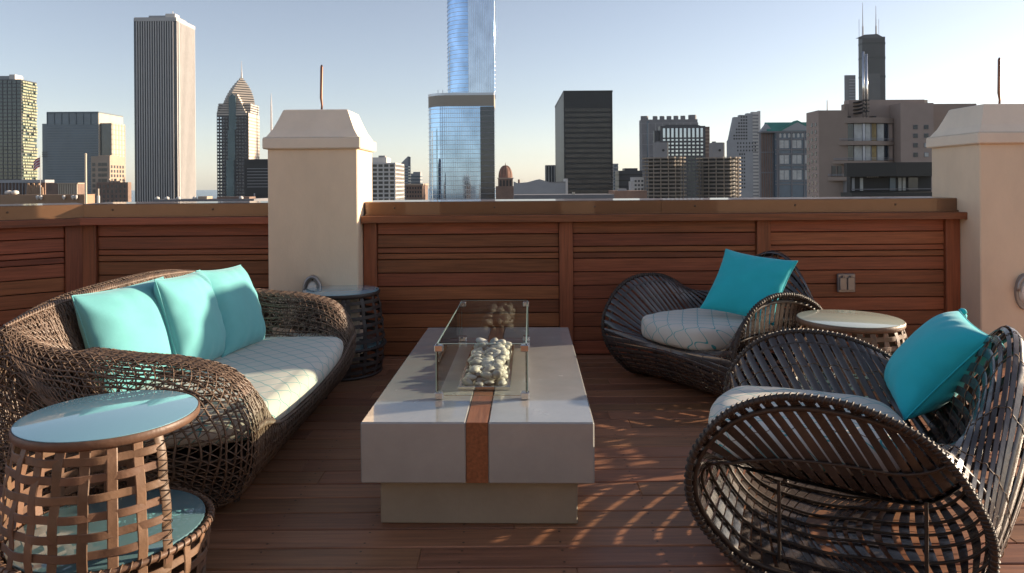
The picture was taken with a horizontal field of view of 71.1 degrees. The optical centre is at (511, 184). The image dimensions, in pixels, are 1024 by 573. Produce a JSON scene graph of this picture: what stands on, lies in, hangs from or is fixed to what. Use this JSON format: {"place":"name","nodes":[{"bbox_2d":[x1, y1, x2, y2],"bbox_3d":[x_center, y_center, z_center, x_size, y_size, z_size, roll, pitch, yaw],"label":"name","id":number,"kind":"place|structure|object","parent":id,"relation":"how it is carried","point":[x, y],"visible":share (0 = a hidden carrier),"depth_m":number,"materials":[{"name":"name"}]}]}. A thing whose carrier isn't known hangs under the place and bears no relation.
{"place":"outdoors","nodes":[
{"label":"outdoors","id":0,"kind":"place"},
{"bbox_2d":[0,74,37,179],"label":"glass tower","id":1,"kind":"structure","parent":0,"point":[18,131],"depth_m":620.00,"materials":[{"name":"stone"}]},
{"bbox_2d":[0,180,53,194],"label":"columned building","id":2,"kind":"structure","parent":0,"point":[27,187],"depth_m":359.40,"materials":[{"name":"beige concrete"}]},
{"bbox_2d":[0,190,94,203],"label":"roof","id":3,"kind":"structure","parent":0,"point":[8,198],"depth_m":60.00,"materials":[{"name":"white concrete"}]},
{"bbox_2d":[46,183,84,193],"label":"ribbed building","id":4,"kind":"structure","parent":0,"point":[65,188],"depth_m":330.00,"materials":[{"name":"grey concrete"}]},
{"bbox_2d":[42,112,125,193],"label":"office block","id":5,"kind":"structure","parent":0,"point":[69,139],"depth_m":900.00,"materials":[{"name":"grey glass"}]},
{"bbox_2d":[91,155,130,202],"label":"stepped building","id":6,"kind":"structure","parent":0,"point":[108,178],"depth_m":559.85,"materials":[{"name":"beige concrete"}]},
{"bbox_2d":[134,11,195,201],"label":"pier tower","id":7,"kind":"structure","parent":0,"point":[164,108],"depth_m":1101.00,"materials":[{"name":"grey stone"}]},
{"bbox_2d":[217,61,259,196],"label":"pointed tower","id":8,"kind":"structure","parent":0,"point":[238,141],"depth_m":1300.00,"materials":[{"name":"stone"}]},
{"bbox_2d":[131,188,428,201],"bbox_3d":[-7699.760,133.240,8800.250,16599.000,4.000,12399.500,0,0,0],"label":"lake","id":9,"kind":"structure","parent":0,"point":[213,193],"depth_m":7603.19,"materials":[{"name":"liquid"}]},
{"bbox_2d":[372,156,403,200],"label":"grid building","id":10,"kind":"structure","parent":0,"point":[387,179],"depth_m":420.60,"materials":[{"name":"white concrete"}]},
{"bbox_2d":[401,156,410,199],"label":"slant tower","id":11,"kind":"structure","parent":0,"point":[406,162],"depth_m":760.00,"materials":[{"name":"grey concrete"}]},
{"bbox_2d":[405,184,427,199],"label":"block","id":12,"kind":"structure","parent":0,"point":[416,191],"depth_m":500.00,"materials":[{"name":"brown brick"}]},
{"bbox_2d":[411,172,421,183],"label":"grey block","id":13,"kind":"structure","parent":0,"point":[416,177],"depth_m":900.00,"materials":[{"name":"concrete"}]},
{"bbox_2d":[496,163,513,198],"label":"domed tower","id":14,"kind":"structure","parent":0,"point":[505,188],"depth_m":519.88,"materials":[{"name":"beige stone"}]},
{"bbox_2d":[0,0,1023,189],"label":"sky","id":15,"kind":"structure","parent":0,"point":[714,61],"materials":[{"name":"blue"}]},
{"bbox_2d":[514,179,567,193],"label":"gabled hall","id":16,"kind":"structure","parent":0,"point":[539,186],"depth_m":300.00,"materials":[{"name":"grey concrete"}]},
{"bbox_2d":[545,165,555,181],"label":"tower","id":17,"kind":"structure","parent":0,"point":[550,173],"depth_m":900.00,"materials":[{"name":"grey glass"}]},
{"bbox_2d":[514,192,613,198],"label":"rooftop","id":18,"kind":"structure","parent":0,"point":[573,195],"depth_m":230.00,"materials":[{"name":"grey concrete"}]},
{"bbox_2d":[555,90,612,193],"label":"black tower","id":19,"kind":"structure","parent":0,"point":[583,141],"depth_m":700.00,"materials":[{"name":"glass"}]},
{"bbox_2d":[613,164,617,189],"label":"tower","id":20,"kind":"structure","parent":0,"point":[615,167],"depth_m":950.00,"materials":[{"name":"grey concrete"}]},
{"bbox_2d":[609,189,646,197],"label":"roofs","id":21,"kind":"structure","parent":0,"point":[622,193],"depth_m":330.00,"materials":[{"name":"beige concrete"}]},
{"bbox_2d":[615,168,641,189],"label":"dark block","id":22,"kind":"structure","parent":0,"point":[622,177],"depth_m":800.00,"materials":[{"name":"concrete"}]},
{"bbox_2d":[642,141,686,197],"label":"balcony tower","id":23,"kind":"structure","parent":0,"point":[664,172],"depth_m":607.09,"materials":[{"name":"grey concrete"}]},
{"bbox_2d":[639,115,697,197],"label":"crenellated tower","id":24,"kind":"structure","parent":0,"point":[647,127],"depth_m":1250.00,"materials":[{"name":"grey concrete"}]},
{"bbox_2d":[696,141,740,197],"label":"balcony tower","id":25,"kind":"structure","parent":0,"point":[719,173],"depth_m":618.90,"materials":[{"name":"grey concrete"}]},
{"bbox_2d":[726,111,760,197],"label":"stepped tower","id":26,"kind":"structure","parent":0,"point":[742,141],"depth_m":1100.00,"materials":[{"name":"grey concrete"}]},
{"bbox_2d":[844,3,885,100],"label":"twin antenna tower","id":27,"kind":"structure","parent":0,"point":[872,46],"depth_m":1760.00,"materials":[{"name":"brown metal"}]},
{"bbox_2d":[841,162,931,196],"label":"roof pavilion","id":28,"kind":"structure","parent":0,"point":[886,179],"depth_m":121.05,"materials":[{"name":"grey concrete"}]},
{"bbox_2d":[852,178,854,190],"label":"door panel","id":29,"kind":"structure","parent":28,"relation":"in","point":[853,179],"depth_m":122.55,"materials":[{"name":"grey glass"}]},
{"bbox_2d":[860,178,862,190],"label":"door panel","id":30,"kind":"structure","parent":28,"relation":"in","point":[861,179],"depth_m":122.55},
{"bbox_2d":[889,178,895,189],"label":"door panel","id":31,"kind":"structure","parent":28,"relation":"in","point":[892,181],"depth_m":122.55,"materials":[{"name":"grey glass"}]},
{"bbox_2d":[898,178,901,189],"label":"door panel","id":32,"kind":"structure","parent":28,"relation":"in","point":[899,179],"depth_m":122.55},
{"bbox_2d":[902,178,905,189],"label":"door panel","id":33,"kind":"structure","parent":28,"relation":"in","point":[903,179],"depth_m":122.55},
{"bbox_2d":[908,177,917,189],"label":"door panel","id":34,"kind":"structure","parent":28,"relation":"in","point":[912,182],"depth_m":122.55,"materials":[{"name":"grey glass"}]},
{"bbox_2d":[806,51,975,196],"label":"apartment building","id":35,"kind":"structure","parent":0,"point":[863,130],"depth_m":190.00,"materials":[{"name":"beige concrete"}]},
{"bbox_2d":[832,166,835,175],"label":"balcony door","id":36,"kind":"structure","parent":35,"relation":"in","point":[833,167],"depth_m":189.82,"materials":[{"name":"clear glass"}]},
{"bbox_2d":[837,166,841,174],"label":"balcony door","id":37,"kind":"structure","parent":35,"relation":"in","point":[839,168],"depth_m":189.82,"materials":[{"name":"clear glass"}]},
{"bbox_2d":[854,124,861,140],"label":"bay window","id":38,"kind":"structure","parent":35,"relation":"in","point":[857,127],"depth_m":190.00,"materials":[{"name":"grey glass"}]},
{"bbox_2d":[854,146,861,160],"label":"bay window","id":39,"kind":"structure","parent":35,"relation":"in","point":[857,149],"depth_m":190.00,"materials":[{"name":"grey glass"}]},
{"bbox_2d":[862,124,864,140],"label":"bay window","id":40,"kind":"structure","parent":35,"relation":"in","point":[863,125],"depth_m":189.82,"materials":[{"name":"grey glass"}]},
{"bbox_2d":[862,146,864,159],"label":"bay window","id":41,"kind":"structure","parent":35,"relation":"in","point":[863,147],"depth_m":189.82,"materials":[{"name":"grey glass"}]},
{"bbox_2d":[865,123,870,140],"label":"bay window","id":42,"kind":"structure","parent":35,"relation":"in","point":[867,126],"depth_m":189.82,"materials":[{"name":"grey glass"}]},
{"bbox_2d":[865,146,870,159],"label":"bay window","id":43,"kind":"structure","parent":35,"relation":"in","point":[867,148],"depth_m":189.82,"materials":[{"name":"grey glass"}]},
{"bbox_2d":[872,123,875,140],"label":"bay window","id":44,"kind":"structure","parent":35,"relation":"in","point":[874,124],"depth_m":190.00,"materials":[{"name":"yellow glass"}]},
{"bbox_2d":[872,146,876,159],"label":"bay window","id":45,"kind":"structure","parent":35,"relation":"in","point":[874,157],"depth_m":190.00,"materials":[{"name":"yellow glass"}]},
{"bbox_2d":[877,124,883,140],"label":"bay window","id":46,"kind":"structure","parent":35,"relation":"in","point":[880,127],"depth_m":190.47,"materials":[{"name":"grey glass"}]},
{"bbox_2d":[877,146,883,159],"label":"bay window","id":47,"kind":"structure","parent":35,"relation":"in","point":[880,149],"depth_m":190.47,"materials":[{"name":"grey glass"}]},
{"bbox_2d":[889,124,892,140],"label":"bay window","id":48,"kind":"structure","parent":35,"relation":"in","point":[890,125],"depth_m":191.73,"materials":[{"name":"brown"}]},
{"bbox_2d":[889,146,892,158],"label":"bay window","id":49,"kind":"structure","parent":35,"relation":"in","point":[890,147],"depth_m":191.73,"materials":[{"name":"grey glass"}]},
{"bbox_3d":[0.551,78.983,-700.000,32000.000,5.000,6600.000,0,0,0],"label":"ground","id":50,"kind":"structure","parent":0,"visible":0},
{"bbox_2d":[34,156,40,194],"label":"flag pole","id":51,"kind":"object","parent":50,"relation":"on","point":[37,162],"visible":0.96,"depth_m":90.00,"materials":[{"name":"white metal"}]},
{"bbox_2d":[84,153,86,217],"bbox_3d":[-34.227,37.104,58.000,0.203,79.242,0.203,0,0,22],"label":"roof pole","id":52,"kind":"object","parent":50,"relation":"on","point":[85,160],"visible":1,"depth_m":57.94,"materials":[{"name":"beige metal"}]},
{"bbox_2d":[97,189,99,202],"bbox_3d":[-32.054,38.530,56.000,0.203,76.359,0.203,0,0,-22],"label":"roof pipe","id":53,"kind":"object","parent":50,"relation":"on","point":[98,198],"visible":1,"depth_m":55.96,"materials":[{"name":"white metal"}]},
{"bbox_2d":[152,196,267,201],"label":"roof plant","id":54,"kind":"object","parent":50,"relation":"on","point":[211,198],"visible":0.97,"depth_m":160.49,"materials":[{"name":"grey metal"}]},
{"bbox_2d":[245,159,267,197],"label":"dark office","id":55,"kind":"structure","parent":50,"relation":"on","point":[256,177],"depth_m":480.00,"materials":[{"name":"black glass"}]},
{"bbox_2d":[270,97,271,131],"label":"broadcast mast","id":56,"kind":"object","parent":50,"relation":"on","point":[271,115],"visible":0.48,"depth_m":1348.78,"materials":[{"name":"grey metal"}]},
{"bbox_2d":[428,0,495,199],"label":"mirror tower","id":57,"kind":"structure","parent":50,"relation":"on","point":[461,119],"depth_m":801.11,"materials":[{"name":"blue glass"}]},
{"bbox_2d":[629,177,643,189],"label":"white block","id":58,"kind":"structure","parent":50,"relation":"on","point":[636,183],"depth_m":620.00,"materials":[{"name":"concrete"}]},
{"bbox_2d":[653,125,709,197],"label":"crown window tower","id":59,"kind":"structure","parent":50,"relation":"on","point":[691,143],"depth_m":980.00,"materials":[{"name":"stone"}]},
{"bbox_2d":[757,120,806,196],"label":"gabled office","id":60,"kind":"structure","parent":50,"relation":"on","point":[782,159],"depth_m":480.00,"materials":[{"name":"grey concrete"}]},
{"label":"hotel block","id":61,"kind":"structure","parent":50,"relation":"on","visible":0},
{"bbox_2d":[0,353,1023,572],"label":"deck","id":62,"kind":"structure","parent":61,"relation":"on","point":[309,501],"depth_m":3.19,"materials":[{"name":"brown wood"}]},
{"bbox_2d":[0,203,85,360],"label":"parapet wall","id":63,"kind":"structure","parent":62,"relation":"on","point":[41,253],"depth_m":5.99,"materials":[{"name":"brown wood"}]},
{"bbox_2d":[0,390,214,572],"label":"side table","id":64,"kind":"object","parent":62,"relation":"on","point":[139,520],"visible":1,"depth_m":2.44,"materials":[{"name":"brown wicker"}]},
{"bbox_2d":[75,201,268,328],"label":"parapet wall","id":65,"kind":"structure","parent":62,"relation":"on","point":[121,239],"depth_m":6.20,"materials":[{"name":"brown wood"}]},
{"bbox_2d":[0,269,356,511],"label":"sofa","id":66,"kind":"object","parent":62,"relation":"on","point":[221,474],"visible":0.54,"depth_m":3.26,"materials":[{"name":"brown wicker"}]},
{"bbox_2d":[134,333,344,447],"bbox_3d":[-1.577,1.131,4.190,0.927,0.175,2.039,0,0,0],"label":"seat cushion","id":67,"kind":"object","parent":66,"relation":"on","point":[284,375],"visible":0.42,"depth_m":4.03,"materials":[{"name":"fabric"}]},
{"bbox_2d":[71,277,172,391],"bbox_3d":[-2.015,0.809,3.830,0.244,0.560,0.599,-19,-4,17],"label":"throw pillow","id":68,"kind":"object","parent":67,"relation":"on","point":[128,318],"visible":0.43,"depth_m":3.68,"materials":[{"name":"teal fabric"}]},
{"bbox_2d":[154,271,225,377],"bbox_3d":[-1.860,0.793,4.162,0.256,0.560,0.570,-16,-1,-1],"label":"throw pillow","id":69,"kind":"object","parent":67,"relation":"on","point":[190,311],"visible":0.79,"depth_m":3.99,"materials":[{"name":"teal fabric"}]},
{"bbox_2d":[196,265,265,356],"bbox_3d":[-1.813,0.806,4.639,0.253,0.560,0.570,-19,-5,5],"label":"throw pillow","id":70,"kind":"object","parent":67,"relation":"on","point":[236,295],"visible":0.71,"depth_m":4.51,"materials":[{"name":"teal fabric"}]},
{"bbox_2d":[262,109,375,362],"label":"pillar","id":71,"kind":"structure","parent":62,"relation":"on","point":[319,178],"depth_m":5.99,"materials":[{"name":"beige paint"}]},
{"bbox_2d":[302,275,321,306],"bbox_3d":[-1.659,0.906,5.960,0.166,0.300,0.048,0,0,0],"label":"wall lamp","id":72,"kind":"object","parent":71,"relation":"attached to","point":[312,281],"visible":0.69,"depth_m":5.94,"materials":[{"name":"grey metal"}]},
{"bbox_2d":[320,65,322,108],"bbox_3d":[-1.675,-0.842,6.303,0.060,0.413,0.060,0,0,0],"label":"lightning rod","id":73,"kind":"object","parent":71,"relation":"on","point":[321,83],"visible":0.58,"depth_m":6.29,"materials":[{"name":"orange metal"}]},
{"bbox_2d":[298,285,386,381],"bbox_3d":[-1.362,1.169,5.720,0.716,0.651,0.715,0,0,0],"label":"side table","id":74,"kind":"object","parent":62,"relation":"on","point":[366,341],"visible":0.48,"depth_m":5.57,"materials":[{"name":"brown wicker"}]},
{"bbox_2d":[361,300,594,523],"bbox_3d":[-0.124,1.119,4.070,1.000,0.734,2.030,0,0,1],"label":"fire table","id":75,"kind":"object","parent":62,"relation":"on","point":[460,423],"visible":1,"depth_m":3.14,"materials":[{"name":"grey concrete"}]},
{"bbox_2d":[361,196,966,355],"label":"parapet wall","id":76,"kind":"structure","parent":62,"relation":"on","point":[571,264],"depth_m":6.20,"materials":[{"name":"brown wood"}]},
{"bbox_2d":[837,273,854,291],"bbox_3d":[2.883,0.853,6.177,0.152,0.160,0.050,0,0,0],"label":"outlet box","id":77,"kind":"object","parent":76,"relation":"attached to","point":[845,282],"visible":1,"depth_m":6.16,"materials":[{"name":"grey metal"}]},
{"bbox_2d":[601,251,833,396],"bbox_3d":[1.577,1.006,5.314,1.314,0.965,1.319,0,0,-32],"label":"lounge chair","id":78,"kind":"object","parent":62,"relation":"on","point":[793,300],"visible":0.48,"depth_m":5.24,"materials":[{"name":"wicker"}]},
{"bbox_2d":[641,308,764,351],"bbox_3d":[1.380,1.044,5.191,0.824,0.183,0.762,0,0,-32],"label":"seat cushion","id":79,"kind":"object","parent":78,"relation":"on","point":[699,329],"visible":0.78,"depth_m":4.93,"materials":[{"name":"fabric"}]},
{"bbox_2d":[700,249,797,325],"bbox_3d":[1.694,0.724,5.139,0.549,0.530,0.174,7,-33,43],"label":"throw pillow","id":80,"kind":"object","parent":79,"relation":"on","point":[743,284],"visible":0.91,"depth_m":5.08,"materials":[{"name":"teal fabric"}]},
{"bbox_2d":[787,310,910,422],"bbox_3d":[2.068,1.145,4.390,0.716,0.651,0.715,0,0,0],"label":"side table","id":81,"kind":"object","parent":62,"relation":"on","point":[869,325],"visible":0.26,"depth_m":4.27,"materials":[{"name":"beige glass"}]},
{"bbox_2d":[684,325,1023,572],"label":"lounge chair","id":82,"kind":"object","parent":62,"relation":"on","point":[938,466],"visible":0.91,"depth_m":2.76,"materials":[{"name":"wicker"}]},
{"bbox_2d":[708,386,910,476],"bbox_3d":[1.268,1.048,3.101,0.803,0.175,0.721,0,0,23],"label":"seat cushion","id":83,"kind":"object","parent":82,"relation":"on","point":[730,397],"visible":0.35,"depth_m":2.98,"materials":[{"name":"fabric"}]},
{"bbox_2d":[884,308,1004,420],"bbox_3d":[1.911,0.799,3.238,0.256,0.519,0.579,41,15,12],"label":"throw pillow","id":84,"kind":"object","parent":82,"relation":"on","point":[929,362],"visible":0.89,"depth_m":3.07,"materials":[{"name":"teal fabric"}]},
{"bbox_2d":[926,104,1023,360],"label":"pillar","id":85,"kind":"structure","parent":62,"relation":"on","point":[978,162],"depth_m":5.92,"materials":[{"name":"beige paint"}]},
{"bbox_2d":[997,57,1000,103],"bbox_3d":[4.253,-0.891,6.258,0.060,0.428,0.060,0,0,0],"label":"lightning rod","id":86,"kind":"object","parent":85,"relation":"on","point":[999,80],"visible":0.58,"depth_m":6.25,"materials":[{"name":"orange metal"}]},
{"bbox_2d":[1014,273,1023,309],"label":"wall lamp","id":87,"kind":"object","parent":85,"relation":"attached to","point":[1019,290],"visible":1,"depth_m":5.89,"materials":[{"name":"grey metal"}]}
]}

